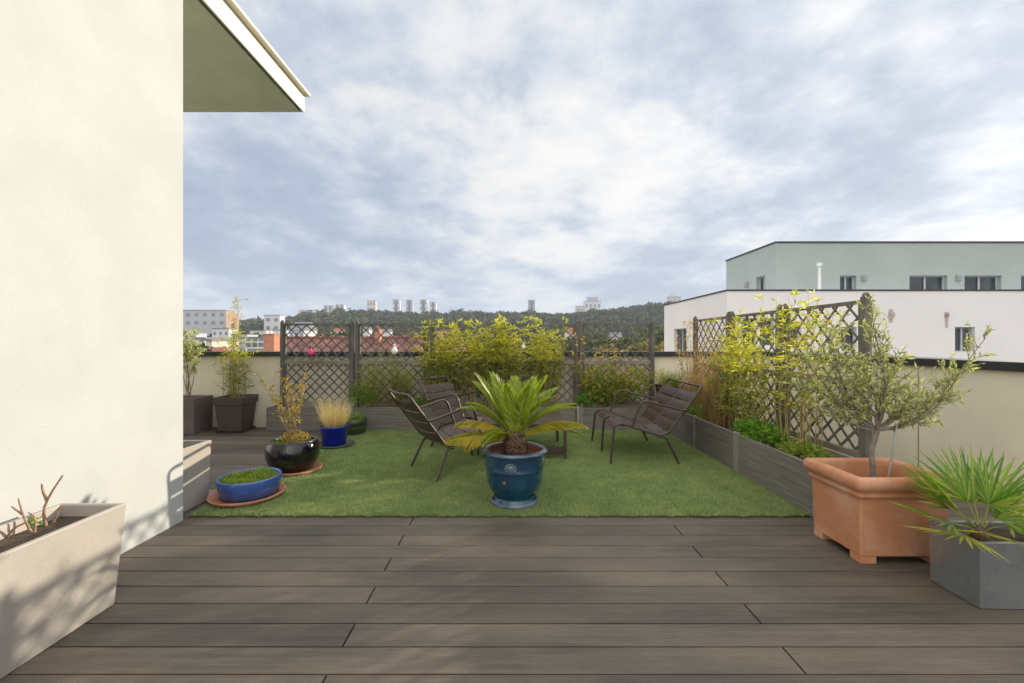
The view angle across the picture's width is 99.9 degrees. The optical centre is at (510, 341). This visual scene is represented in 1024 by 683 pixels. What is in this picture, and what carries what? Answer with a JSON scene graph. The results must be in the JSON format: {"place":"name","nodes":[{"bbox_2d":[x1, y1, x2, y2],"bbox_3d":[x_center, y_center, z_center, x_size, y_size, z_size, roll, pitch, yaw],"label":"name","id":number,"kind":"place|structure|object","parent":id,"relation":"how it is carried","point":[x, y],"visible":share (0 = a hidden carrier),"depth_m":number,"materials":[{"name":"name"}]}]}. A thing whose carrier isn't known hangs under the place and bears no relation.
{"place":"outdoors","nodes":[
{"label":"outdoors","id":0,"kind":"place"},
{"bbox_2d":[184,332,207,347],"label":"town house","id":1,"kind":"structure","parent":0,"point":[202,334],"depth_m":281.34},
{"bbox_2d":[193,337,229,345],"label":"town house","id":2,"kind":"structure","parent":0,"point":[198,338],"depth_m":110.00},
{"bbox_2d":[203,339,240,350],"bbox_3d":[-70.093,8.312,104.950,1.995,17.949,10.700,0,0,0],"label":"town house","id":3,"kind":"structure","parent":0,"point":[221,343],"depth_m":102.23,"materials":[{"name":"paint"}]},
{"bbox_2d":[211,328,237,337],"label":"town house","id":4,"kind":"structure","parent":0,"point":[219,332],"depth_m":300.00,"materials":[{"name":"paint"}]},
{"bbox_2d":[230,334,258,338],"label":"town house","id":5,"kind":"structure","parent":0,"point":[248,335],"depth_m":230.22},
{"bbox_2d":[244,337,262,350],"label":"apartment block","id":6,"kind":"structure","parent":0,"point":[257,344],"depth_m":139.60,"materials":[{"name":"paint"}]},
{"bbox_2d":[249,330,272,334],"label":"town house","id":7,"kind":"structure","parent":0,"point":[261,332],"depth_m":320.00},
{"bbox_2d":[288,322,317,335],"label":"town house","id":8,"kind":"structure","parent":0,"point":[296,329],"depth_m":151.84,"materials":[{"name":"paint"}]},
{"bbox_2d":[363,327,371,335],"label":"town house","id":9,"kind":"structure","parent":0,"point":[369,330],"depth_m":430.60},
{"bbox_2d":[330,309,659,336],"bbox_3d":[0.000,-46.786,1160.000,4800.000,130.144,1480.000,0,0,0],"label":"hillside","id":10,"kind":"structure","parent":0,"point":[628,322],"depth_m":925.37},
{"bbox_2d":[367,301,376,310],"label":"tower block","id":11,"kind":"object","parent":10,"relation":"on","point":[372,304],"visible":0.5,"depth_m":1500.00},
{"bbox_2d":[392,300,400,311],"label":"tower block","id":12,"kind":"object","parent":10,"relation":"on","point":[396,305],"visible":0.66,"depth_m":1500.00,"materials":[{"name":"concrete"}]},
{"bbox_2d":[406,300,413,312],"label":"tower block","id":13,"kind":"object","parent":10,"relation":"on","point":[410,305],"visible":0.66,"depth_m":1500.00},
{"bbox_2d":[419,300,427,313],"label":"tower block","id":14,"kind":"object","parent":10,"relation":"on","point":[423,305],"visible":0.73,"depth_m":1500.00,"materials":[{"name":"concrete"}]},
{"bbox_2d":[183,300,674,349],"bbox_3d":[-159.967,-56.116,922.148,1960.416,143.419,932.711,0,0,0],"label":"forest","id":15,"kind":"object","parent":10,"relation":"on","point":[642,314],"visible":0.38,"depth_m":885.17,"materials":[{"name":"green plant"}]},
{"bbox_2d":[430,302,436,311],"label":"tower block","id":16,"kind":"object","parent":10,"relation":"on","point":[433,305],"visible":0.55,"depth_m":1500.00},
{"bbox_2d":[528,300,534,310],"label":"building","id":17,"kind":"structure","parent":10,"relation":"on","point":[531,304],"depth_m":1499.98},
{"bbox_2d":[584,297,600,311],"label":"building","id":18,"kind":"structure","parent":10,"relation":"on","point":[592,302],"depth_m":1500.00,"materials":[{"name":"concrete"}]},
{"bbox_2d":[667,293,680,302],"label":"building","id":19,"kind":"structure","parent":10,"relation":"on","point":[672,297],"depth_m":1500.00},
{"bbox_2d":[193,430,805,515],"bbox_3d":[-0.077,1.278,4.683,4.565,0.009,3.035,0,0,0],"label":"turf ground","id":20,"kind":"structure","parent":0,"point":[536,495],"depth_m":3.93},
{"bbox_2d":[282,462,321,476],"bbox_3d":[-2.100,1.255,4.250,0.444,0.038,0.444,0,0,0],"label":"plant saucer","id":21,"kind":"object","parent":20,"relation":"on","point":[313,469],"visible":0.41,"depth_m":4.15,"materials":[{"name":"ceramic"}]},
{"bbox_2d":[264,435,319,473],"bbox_3d":[-2.160,1.109,4.270,0.496,0.293,0.496,0,0,0],"label":"round glazed pot","id":22,"kind":"object","parent":21,"relation":"on","point":[294,457],"visible":0.85,"depth_m":4.08,"materials":[{"name":"black ceramic"}]},
{"bbox_2d":[254,363,311,443],"bbox_3d":[-2.237,0.616,4.270,0.554,0.820,0.398,0,0,0],"label":"twiggy shrub","id":23,"kind":"object","parent":22,"relation":"in","point":[286,436],"visible":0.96,"depth_m":4.26,"materials":[{"name":"yellow plant"}]},
{"bbox_2d":[387,389,499,482],"bbox_3d":[-0.657,0.867,4.267,1.003,0.824,0.625,0,0,-35],"label":"armchair","id":24,"kind":"object","parent":20,"relation":"on","point":[412,407],"visible":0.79,"depth_m":4.10,"materials":[{"name":"brown metal"}]},
{"bbox_2d":[418,376,505,454],"bbox_3d":[-0.610,0.867,5.337,1.003,0.824,0.625,0,0,33],"label":"armchair","id":25,"kind":"object","parent":20,"relation":"on","point":[439,395],"visible":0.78,"depth_m":5.43,"materials":[{"name":"brown metal"}]},
{"bbox_2d":[186,429,810,516],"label":"artificial turf","id":26,"kind":"structure","parent":20,"relation":"on","point":[321,504],"depth_m":3.82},
{"bbox_2d":[206,483,285,507],"bbox_3d":[-2.155,1.246,3.530,0.560,0.036,0.560,0,0,0],"label":"plant saucer","id":27,"kind":"object","parent":26,"relation":"on","point":[213,499],"visible":0.49,"depth_m":3.37,"materials":[{"name":"ceramic"}]},
{"bbox_2d":[215,467,281,501],"bbox_3d":[-2.150,1.173,3.550,0.474,0.149,0.474,0,0,0],"label":"glazed bowl","id":28,"kind":"object","parent":27,"relation":"on","point":[244,492],"visible":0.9,"depth_m":3.37,"materials":[{"name":"ceramic"}]},
{"bbox_2d":[219,465,277,483],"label":"stonecrop plant","id":29,"kind":"object","parent":28,"relation":"in","point":[246,476],"visible":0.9,"depth_m":3.56,"materials":[{"name":"green plant"}]},
{"bbox_2d":[319,439,354,449],"bbox_3d":[-2.150,1.258,5.280,0.450,0.032,0.450,0,0,0],"label":"plant saucer","id":30,"kind":"object","parent":26,"relation":"on","point":[335,447],"visible":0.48,"depth_m":5.20,"materials":[{"name":"plastic"}]},
{"bbox_2d":[320,423,348,445],"bbox_3d":[-2.170,1.139,5.300,0.334,0.230,0.334,0,0,0],"label":"glazed pot","id":31,"kind":"object","parent":30,"relation":"on","point":[335,436],"visible":0.77,"depth_m":5.17,"materials":[{"name":"blue ceramic"}]},
{"bbox_2d":[308,391,362,427],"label":"feather grass","id":32,"kind":"object","parent":31,"relation":"in","point":[334,418],"depth_m":5.25,"materials":[{"name":"plant"}]},
{"bbox_2d":[346,416,366,435],"bbox_3d":[-2.190,1.167,5.980,0.374,0.215,0.374,0,0,0],"label":"glazed tub","id":33,"kind":"object","parent":26,"relation":"on","point":[355,427],"visible":0.59,"depth_m":5.84,"materials":[{"name":"green ceramic"}]},
{"bbox_2d":[348,411,365,419],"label":"leafy plant","id":34,"kind":"object","parent":33,"relation":"in","point":[357,416],"visible":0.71,"depth_m":5.98,"materials":[{"name":"green plant"}]},
{"bbox_2d":[482,441,547,509],"bbox_3d":[0.033,1.059,3.440,0.526,0.430,0.526,0,0,0],"label":"glazed urn","id":35,"kind":"object","parent":20,"relation":"on","point":[514,481],"visible":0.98,"depth_m":3.26,"materials":[{"name":"blue ceramic"}]},
{"bbox_2d":[444,372,588,454],"bbox_3d":[0.043,0.600,3.533,1.174,0.712,0.728,0,0,0],"label":"cycad palm","id":36,"kind":"object","parent":35,"relation":"in","point":[515,404],"visible":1,"depth_m":3.40,"materials":[{"name":"plant"}]},
{"bbox_2d":[483,412,566,458],"bbox_3d":[0.160,1.080,5.059,0.920,0.388,0.808,0,0,0],"label":"table","id":37,"kind":"object","parent":20,"relation":"on","point":[553,416],"visible":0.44,"depth_m":4.69,"materials":[{"name":"brown metal"}]},
{"bbox_2d":[591,378,701,464],"bbox_3d":[1.529,0.867,4.975,1.004,0.825,1.055,0,0,0],"label":"lounge chair","id":38,"kind":"object","parent":20,"relation":"on","point":[671,407],"visible":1,"depth_m":4.89,"materials":[{"name":"brown metal"}]},
{"bbox_2d":[183,0,1023,319],"label":"sky","id":39,"kind":"structure","parent":0,"point":[494,156],"materials":[{"name":"white"}]},
{"bbox_2d":[608,332,621,342],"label":"town house","id":40,"kind":"structure","parent":0,"point":[619,335],"depth_m":262.31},
{"bbox_2d":[664,241,1023,360],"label":"modern building","id":41,"kind":"structure","parent":0,"point":[930,297],"depth_m":27.00,"materials":[{"name":"paint"}]},
{"bbox_2d":[676,328,685,350],"bbox_3d":[12.828,-0.081,31.924,0.090,1.822,2.349,0,0,0],"label":"window","id":42,"kind":"structure","parent":41,"relation":"in","point":[682,343],"depth_m":32.30,"materials":[{"name":"grey glass"}]},
{"bbox_2d":[742,318,754,343],"bbox_3d":[13.901,-0.581,25.235,0.872,1.628,0.090,0,0,0],"label":"window","id":43,"kind":"structure","parent":41,"relation":"in","point":[751,319],"depth_m":25.26,"materials":[{"name":"grey glass"}]},
{"bbox_2d":[760,276,764,288],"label":"window","id":44,"kind":"structure","parent":41,"relation":"in","point":[762,279],"depth_m":28.94,"materials":[{"name":"grey glass"}]},
{"bbox_2d":[760,318,771,345],"bbox_3d":[14.919,-0.581,25.235,0.814,1.628,0.090,0,0,0],"label":"window","id":45,"kind":"structure","parent":41,"relation":"in","point":[770,323],"depth_m":25.26,"materials":[{"name":"grey glass"}]},
{"bbox_2d":[840,276,852,288],"bbox_3d":[21.214,-3.589,27.285,1.036,1.173,0.090,0,0,0],"label":"window","id":46,"kind":"structure","parent":41,"relation":"in","point":[846,282],"depth_m":27.31,"materials":[{"name":"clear glass"}]},
{"bbox_2d":[841,327,853,349],"bbox_3d":[19.686,-0.203,25.235,0.930,1.337,0.090,0,0,0],"label":"window","id":47,"kind":"structure","parent":41,"relation":"in","point":[849,338],"depth_m":25.26,"materials":[{"name":"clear glass"}]},
{"bbox_2d":[909,276,943,288],"bbox_3d":[26.253,-3.589,27.285,2.386,1.173,0.090,0,0,0],"label":"window","id":48,"kind":"structure","parent":41,"relation":"in","point":[915,282],"depth_m":27.31,"materials":[{"name":"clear glass"}]},
{"bbox_2d":[955,327,970,351],"bbox_3d":[26.430,-0.145,25.235,1.163,1.453,0.090,0,0,0],"label":"window","id":49,"kind":"structure","parent":41,"relation":"in","point":[960,332],"depth_m":25.26,"materials":[{"name":"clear glass"}]},
{"bbox_2d":[964,276,996,288],"bbox_3d":[29.675,-3.589,27.285,2.323,1.173,0.090,0,0,0],"label":"window","id":50,"kind":"structure","parent":41,"relation":"in","point":[970,282],"depth_m":27.31,"materials":[{"name":"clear glass"}]},
{"bbox_3d":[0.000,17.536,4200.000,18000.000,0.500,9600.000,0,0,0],"label":"ground","id":51,"kind":"structure","parent":0,"visible":0},
{"bbox_2d":[183,340,213,350],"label":"tree","id":52,"kind":"object","parent":51,"relation":"on","point":[203,346],"visible":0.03,"depth_m":59.74,"materials":[{"name":"green plant"}]},
{"bbox_2d":[183,310,234,335],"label":"apartment block","id":53,"kind":"structure","parent":51,"relation":"on","point":[206,320],"depth_m":600.00,"materials":[{"name":"concrete"}]},
{"bbox_2d":[262,331,279,350],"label":"brick house","id":54,"kind":"structure","parent":51,"relation":"on","point":[271,341],"depth_m":27.80,"materials":[{"name":"brick"}]},
{"bbox_2d":[264,315,284,329],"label":"apartment block","id":55,"kind":"structure","parent":51,"relation":"on","point":[271,322],"depth_m":640.00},
{"bbox_2d":[287,326,465,350],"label":"tiled roof house","id":56,"kind":"structure","parent":51,"relation":"on","point":[342,345],"depth_m":36.00,"materials":[{"name":"ceramic"}]},
{"bbox_2d":[459,328,483,350],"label":"tree","id":57,"kind":"object","parent":51,"relation":"on","point":[471,338],"visible":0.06,"depth_m":206.20,"materials":[{"name":"green plant"}]},
{"bbox_2d":[525,329,556,350],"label":"tree","id":58,"kind":"object","parent":51,"relation":"on","point":[528,339],"visible":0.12,"depth_m":215.69,"materials":[{"name":"green plant"}]},
{"bbox_2d":[558,335,587,350],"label":"tree","id":59,"kind":"object","parent":51,"relation":"on","point":[570,341],"visible":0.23,"depth_m":197.00,"materials":[{"name":"green plant"}]},
{"bbox_2d":[585,333,611,350],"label":"tree","id":60,"kind":"object","parent":51,"relation":"on","point":[594,340],"visible":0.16,"depth_m":148.23,"materials":[{"name":"green plant"}]},
{"bbox_2d":[593,341,618,350],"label":"tree","id":61,"kind":"object","parent":51,"relation":"on","point":[605,348],"visible":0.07,"depth_m":89.29,"materials":[{"name":"green plant"}]},
{"bbox_2d":[603,335,635,350],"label":"tree","id":62,"kind":"object","parent":51,"relation":"on","point":[620,345],"visible":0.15,"depth_m":138.60,"materials":[{"name":"green plant"}]},
{"bbox_2d":[622,330,648,343],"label":"tree","id":63,"kind":"object","parent":51,"relation":"on","point":[636,339],"visible":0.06,"depth_m":186.86,"materials":[{"name":"green plant"}]},
{"bbox_2d":[622,339,656,350],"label":"tree","id":64,"kind":"object","parent":51,"relation":"on","point":[639,346],"visible":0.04,"depth_m":118.51,"materials":[{"name":"green plant"}]},
{"bbox_2d":[640,326,663,348],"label":"tree","id":65,"kind":"object","parent":51,"relation":"on","point":[659,338],"visible":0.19,"depth_m":225.15,"materials":[{"name":"green plant"}]},
{"bbox_2d":[644,341,663,350],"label":"tree","id":66,"kind":"object","parent":51,"relation":"on","point":[660,347],"visible":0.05,"depth_m":92.53,"materials":[{"name":"plant"}]},
{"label":"terrace slab","id":67,"kind":"structure","parent":0,"visible":0},
{"bbox_2d":[183,351,773,426],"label":"parapet wall","id":68,"kind":"structure","parent":67,"relation":"attached to","point":[206,376],"depth_m":6.50,"materials":[{"name":"concrete"}]},
{"bbox_2d":[0,427,1023,682],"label":"deck","id":69,"kind":"structure","parent":67,"relation":"on","point":[496,599],"depth_m":2.08,"materials":[{"name":"wood"}]},
{"bbox_2d":[0,503,125,678],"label":"planter trough","id":70,"kind":"object","parent":69,"relation":"on","point":[58,579],"visible":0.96,"depth_m":1.85,"materials":[{"name":"concrete"}]},
{"bbox_2d":[5,521,26,537],"bbox_3d":[-2.168,0.825,1.884,0.078,0.069,0.015,0,0,-8],"label":"pruned stump","id":71,"kind":"object","parent":70,"relation":"on","point":[10,532],"visible":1,"depth_m":1.88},
{"bbox_2d":[11,498,36,532],"bbox_3d":[-2.184,0.780,1.930,0.116,0.157,0.012,0,0,0],"label":"pruned stump","id":72,"kind":"object","parent":70,"relation":"on","point":[20,512],"visible":1,"depth_m":1.93,"materials":[{"name":"wood"}]},
{"bbox_2d":[41,475,63,525],"bbox_3d":[-2.138,0.740,2.003,0.090,0.234,0.015,0,0,-9],"label":"pruned stump","id":73,"kind":"object","parent":70,"relation":"on","point":[44,518],"visible":1,"depth_m":2.00,"materials":[{"name":"wood"}]},
{"bbox_2d":[0,0,310,553],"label":"apartment building","id":74,"kind":"structure","parent":69,"relation":"on","point":[98,98],"depth_m":2.49,"materials":[{"name":"beige paint"}]},
{"bbox_2d":[183,440,210,511],"bbox_3d":[-2.970,1.042,3.322,1.052,0.481,0.387,0,0,0],"label":"planter box","id":75,"kind":"object","parent":69,"relation":"on","point":[196,462],"visible":0.21,"depth_m":3.36,"materials":[{"name":"concrete"}]},
{"bbox_2d":[183,395,212,433],"bbox_3d":[-4.750,1.034,6.180,0.692,0.496,0.392,0,0,0],"label":"planter box","id":76,"kind":"object","parent":69,"relation":"on","point":[197,413],"visible":0.46,"depth_m":6.08,"materials":[{"name":"plastic"}]},
{"bbox_2d":[183,326,206,397],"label":"variegated shrub","id":77,"kind":"object","parent":76,"relation":"on","point":[190,356],"visible":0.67,"depth_m":6.15,"materials":[{"name":"green plant"}]},
{"bbox_2d":[212,394,258,432],"bbox_3d":[-3.980,1.034,6.240,0.416,0.505,0.416,0,0,-2],"label":"square pot","id":78,"kind":"object","parent":69,"relation":"on","point":[235,414],"visible":0.96,"depth_m":6.07,"materials":[{"name":"brown plastic"}]},
{"bbox_2d":[209,296,261,396],"bbox_3d":[-4.004,0.077,6.233,0.601,1.560,0.547,0,0,21],"label":"bamboo plant","id":79,"kind":"object","parent":78,"relation":"on","point":[236,379],"visible":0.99,"depth_m":6.22,"materials":[{"name":"green plant"}]},
{"bbox_2d":[266,405,662,430],"bbox_3d":[-0.660,1.103,6.339,5.720,0.365,0.302,0,0,0],"label":"raised bed","id":80,"kind":"object","parent":69,"relation":"on","point":[387,418],"visible":0.45,"depth_m":6.20,"materials":[{"name":"wood"}]},
{"bbox_2d":[280,320,354,406],"bbox_3d":[-2.871,0.329,6.400,1.086,1.315,0.048,0,0,0],"label":"trellis panel","id":81,"kind":"object","parent":80,"relation":"on","point":[350,355],"visible":0.92,"depth_m":6.39,"materials":[{"name":"brown wood"}]},
{"bbox_2d":[345,387,381,407],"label":"leafy plant","id":82,"kind":"object","parent":80,"relation":"on","point":[361,401],"visible":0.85,"depth_m":6.23,"materials":[{"name":"green plant"}]},
{"bbox_2d":[345,350,425,406],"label":"feathery shrub","id":83,"kind":"object","parent":80,"relation":"on","point":[393,387],"visible":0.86,"depth_m":6.24,"materials":[{"name":"green plant"}]},
{"bbox_2d":[355,320,428,406],"bbox_3d":[-1.762,0.329,6.400,1.086,1.315,0.048,0,0,0],"label":"trellis panel","id":84,"kind":"object","parent":80,"relation":"on","point":[358,354],"visible":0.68,"depth_m":6.39,"materials":[{"name":"brown wood"}]},
{"bbox_2d":[409,396,427,409],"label":"leafy plant","id":85,"kind":"object","parent":80,"relation":"on","point":[420,401],"visible":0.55,"depth_m":6.25,"materials":[{"name":"green plant"}]},
{"bbox_2d":[409,317,490,406],"bbox_3d":[-0.873,0.307,6.271,1.290,1.380,0.536,0,0,0],"label":"bamboo plant","id":86,"kind":"object","parent":80,"relation":"on","point":[449,353],"visible":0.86,"depth_m":6.25,"materials":[{"name":"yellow plant"}]},
{"bbox_2d":[430,320,502,406],"bbox_3d":[-0.653,0.329,6.400,1.087,1.315,0.048,0,0,0],"label":"trellis panel","id":87,"kind":"object","parent":80,"relation":"on","point":[432,329],"visible":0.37,"depth_m":6.39,"materials":[{"name":"brown wood"}]},
{"bbox_2d":[478,313,569,406],"bbox_3d":[0.178,0.279,6.286,1.412,1.436,0.533,0,0,0],"label":"bamboo plant","id":88,"kind":"object","parent":80,"relation":"on","point":[498,358],"visible":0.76,"depth_m":6.23,"materials":[{"name":"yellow plant"}]},
{"bbox_2d":[504,320,577,407],"bbox_3d":[0.459,0.329,6.400,1.094,1.315,0.048,0,0,0],"label":"trellis panel","id":89,"kind":"object","parent":80,"relation":"on","point":[574,386],"visible":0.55,"depth_m":6.39,"materials":[{"name":"brown wood"}]},
{"bbox_2d":[560,326,585,406],"bbox_3d":[0.908,0.374,6.249,0.396,1.206,0.187,0,0,0],"label":"young sapling","id":90,"kind":"object","parent":80,"relation":"on","point":[578,362],"visible":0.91,"depth_m":6.27,"materials":[{"name":"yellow plant"}]},
{"bbox_2d":[573,391,595,407],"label":"leafy plant","id":91,"kind":"object","parent":80,"relation":"on","point":[586,402],"visible":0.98,"depth_m":6.22,"materials":[{"name":"green plant"}]},
{"bbox_2d":[570,350,658,406],"bbox_3d":[1.488,0.548,6.255,1.209,0.863,0.474,0,0,0],"label":"autumn shrub","id":92,"kind":"object","parent":80,"relation":"on","point":[599,392],"visible":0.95,"depth_m":6.21,"materials":[{"name":"green plant"}]},
{"bbox_2d":[579,320,654,404],"bbox_3d":[1.583,0.329,6.400,1.109,1.315,0.048,0,0,0],"label":"trellis panel","id":93,"kind":"object","parent":80,"relation":"on","point":[651,347],"visible":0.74,"depth_m":6.39,"materials":[{"name":"brown wood"}]},
{"bbox_2d":[663,410,830,518],"bbox_3d":[2.429,1.085,4.790,0.452,0.402,3.380,0,0,0],"label":"raised bed","id":94,"kind":"object","parent":69,"relation":"on","point":[774,469],"visible":0.54,"depth_m":3.93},
{"bbox_2d":[655,384,685,404],"bbox_3d":[2.330,0.791,6.240,0.360,0.330,0.360,0,0,0],"label":"square pot","id":95,"kind":"object","parent":94,"relation":"on","point":[657,386],"visible":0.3,"depth_m":6.13,"materials":[{"name":"black plastic"}]},
{"bbox_2d":[646,368,688,388],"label":"grass clump","id":96,"kind":"object","parent":95,"relation":"in","point":[670,382],"visible":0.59,"depth_m":6.19,"materials":[{"name":"green plant"}]},
{"bbox_2d":[674,320,692,377],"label":"tall flower stem","id":97,"kind":"object","parent":94,"relation":"on","point":[678,352],"visible":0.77,"depth_m":6.25,"materials":[{"name":"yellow plant"}]},
{"bbox_2d":[683,400,708,418],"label":"leafy plant","id":98,"kind":"object","parent":94,"relation":"on","point":[693,409],"visible":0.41,"depth_m":5.33,"materials":[{"name":"green plant"}]},
{"bbox_2d":[675,317,744,425],"bbox_3d":[2.420,0.314,5.333,0.499,1.255,1.436,0,0,0],"label":"dry grass clump","id":99,"kind":"object","parent":94,"relation":"on","point":[704,399],"visible":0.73,"depth_m":5.22,"materials":[{"name":"plant"}]},
{"bbox_2d":[693,311,729,387],"bbox_3d":[2.600,0.311,5.580,0.048,1.350,0.980,0,0,0],"label":"trellis panel","id":100,"kind":"object","parent":94,"relation":"on","point":[695,336],"visible":0.36,"depth_m":5.69,"materials":[{"name":"brown wood"}]},
{"bbox_2d":[702,308,774,435],"bbox_3d":[2.439,0.292,4.587,0.629,1.340,1.086,0,0,6],"label":"bamboo plant","id":101,"kind":"object","parent":94,"relation":"on","point":[737,398],"visible":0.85,"depth_m":4.49,"materials":[{"name":"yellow plant"}]},
{"bbox_2d":[729,304,782,430],"bbox_3d":[2.600,0.311,4.595,0.048,1.350,0.950,0,0,0],"label":"trellis panel","id":102,"kind":"object","parent":94,"relation":"on","point":[754,315],"visible":0.39,"depth_m":4.33,"materials":[{"name":"brown wood"}]},
{"bbox_2d":[732,416,788,449],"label":"leafy plant","id":103,"kind":"object","parent":94,"relation":"on","point":[755,425],"visible":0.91,"depth_m":3.97,"materials":[{"name":"green plant"}]},
{"bbox_2d":[741,287,848,459],"bbox_3d":[2.420,0.250,3.730,0.514,1.423,1.066,0,0,0],"label":"bamboo plant","id":104,"kind":"object","parent":94,"relation":"on","point":[802,394],"visible":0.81,"depth_m":3.65,"materials":[{"name":"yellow plant"}]},
{"bbox_2d":[779,436,840,458],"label":"leafy plant","id":105,"kind":"object","parent":94,"relation":"on","point":[795,447],"visible":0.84,"depth_m":3.39,"materials":[{"name":"green plant"}]},
{"bbox_2d":[781,292,871,457],"bbox_3d":[2.600,0.311,3.605,0.048,1.350,0.970,0,0,0],"label":"trellis panel","id":106,"kind":"object","parent":94,"relation":"on","point":[860,450],"visible":0.55,"depth_m":3.42,"materials":[{"name":"brown wood"}]},
{"bbox_2d":[803,458,960,563],"bbox_3d":[2.275,1.032,2.680,0.594,0.508,0.482,0,0,0],"label":"terracotta planter","id":107,"kind":"object","parent":69,"relation":"on","point":[859,517],"visible":0.79,"depth_m":2.49,"materials":[{"name":"ceramic"}]},
{"bbox_2d":[767,294,997,476],"bbox_3d":[2.365,0.311,2.699,1.342,1.231,0.469,0,0,0],"label":"olive tree","id":108,"kind":"object","parent":107,"relation":"on","point":[899,411],"visible":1,"depth_m":2.68,"materials":[{"name":"green plant"}]},
{"bbox_2d":[887,424,897,476],"bbox_3d":[2.350,0.714,2.650,0.066,0.416,0.012,0,0,22],"label":"support stake","id":109,"kind":"object","parent":107,"relation":"on","point":[892,452],"visible":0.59,"depth_m":2.65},
{"bbox_2d":[929,520,1023,608],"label":"zinc planter","id":110,"kind":"object","parent":69,"relation":"on","point":[976,576],"visible":0.73,"depth_m":2.09,"materials":[{"name":"metal"}]},
{"bbox_2d":[884,442,1023,562],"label":"fan palm","id":111,"kind":"object","parent":110,"relation":"in","point":[977,487],"visible":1,"depth_m":2.21,"materials":[{"name":"plant"}]},
{"bbox_2d":[761,352,1023,515],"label":"parapet wall","id":112,"kind":"structure","parent":67,"relation":"attached to","point":[988,416],"depth_m":3.62,"materials":[{"name":"concrete"}]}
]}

